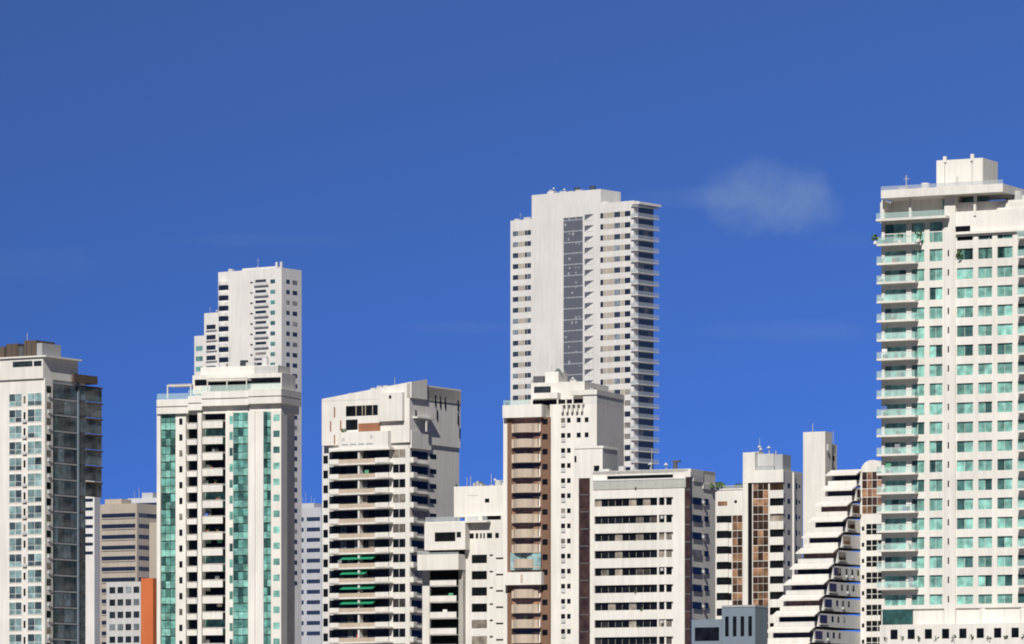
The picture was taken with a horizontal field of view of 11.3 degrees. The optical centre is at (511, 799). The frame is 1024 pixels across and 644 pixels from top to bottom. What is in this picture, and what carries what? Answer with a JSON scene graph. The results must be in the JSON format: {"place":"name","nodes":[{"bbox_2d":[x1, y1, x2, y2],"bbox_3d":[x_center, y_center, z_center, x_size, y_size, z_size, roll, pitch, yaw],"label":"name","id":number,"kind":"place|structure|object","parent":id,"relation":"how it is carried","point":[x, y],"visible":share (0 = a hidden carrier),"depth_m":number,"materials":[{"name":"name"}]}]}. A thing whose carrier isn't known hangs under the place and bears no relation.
{"place":"outdoors","nodes":[
{"label":"outdoors","id":0,"kind":"place"},
{"bbox_2d":[0,333,102,643],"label":"tower","id":1,"kind":"structure","parent":0,"point":[47,457],"depth_m":988.68,"materials":[{"name":"concrete"}]},
{"bbox_2d":[85,480,99,643],"bbox_3d":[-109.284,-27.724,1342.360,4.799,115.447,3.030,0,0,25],"label":"high-rise building","id":2,"kind":"structure","parent":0,"point":[92,576],"depth_m":1340.70,"materials":[{"name":"concrete"}]},
{"bbox_2d":[100,499,156,643],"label":"tan block","id":3,"kind":"structure","parent":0,"point":[128,540],"depth_m":1503.85,"materials":[{"name":"concrete"}]},
{"bbox_2d":[128,491,156,504],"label":"white block","id":4,"kind":"structure","parent":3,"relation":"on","point":[148,498],"depth_m":1803.60,"materials":[{"name":"concrete"}]},
{"bbox_2d":[106,578,156,643],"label":"orange block","id":5,"kind":"structure","parent":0,"point":[131,612],"depth_m":1251.20,"materials":[{"name":"concrete"}]},
{"bbox_2d":[157,354,300,643],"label":"green tower","id":6,"kind":"structure","parent":0,"point":[226,506],"depth_m":1004.65,"materials":[{"name":"concrete"}]},
{"bbox_2d":[194,260,301,643],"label":"white tower","id":7,"kind":"structure","parent":0,"point":[256,317],"depth_m":1506.58,"materials":[{"name":"stone"}]},
{"bbox_2d":[302,497,321,643],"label":"building","id":8,"kind":"structure","parent":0,"point":[311,573],"depth_m":1751.97,"materials":[{"name":"concrete"}]},
{"bbox_2d":[322,377,460,643],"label":"apartment building","id":9,"kind":"structure","parent":0,"point":[390,468],"depth_m":1124.61,"materials":[{"name":"concrete"}]},
{"bbox_2d":[417,474,502,643],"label":"apartment building","id":10,"kind":"structure","parent":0,"point":[460,566],"depth_m":1068.66,"materials":[{"name":"concrete"}]},
{"bbox_2d":[0,0,1023,631],"label":"sky","id":11,"kind":"structure","parent":0,"point":[386,153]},
{"bbox_2d":[502,366,623,643],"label":"beige tower","id":12,"kind":"structure","parent":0,"point":[553,424],"depth_m":1003.84,"materials":[{"name":"concrete"}]},
{"bbox_2d":[510,186,660,469],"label":"tower","id":13,"kind":"structure","parent":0,"point":[582,285],"depth_m":1409.18,"materials":[{"name":"concrete"}]},
{"bbox_2d":[574,446,715,643],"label":"banded block","id":14,"kind":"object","parent":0,"point":[644,556],"visible":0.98,"depth_m":935.22,"materials":[{"name":"concrete"}]},
{"bbox_2d":[692,605,767,643],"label":"building","id":15,"kind":"structure","parent":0,"point":[741,624],"depth_m":882.07,"materials":[{"name":"concrete"}]},
{"bbox_2d":[715,438,802,642],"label":"high-rise building","id":16,"kind":"structure","parent":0,"point":[758,528],"depth_m":1053.00,"materials":[{"name":"concrete"}]},
{"bbox_2d":[767,424,880,643],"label":"building","id":17,"kind":"structure","parent":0,"point":[820,602],"depth_m":998.63,"materials":[{"name":"concrete"}]},
{"bbox_2d":[871,154,1023,643],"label":"tower","id":18,"kind":"structure","parent":0,"point":[951,340],"depth_m":898.78,"materials":[{"name":"concrete"}]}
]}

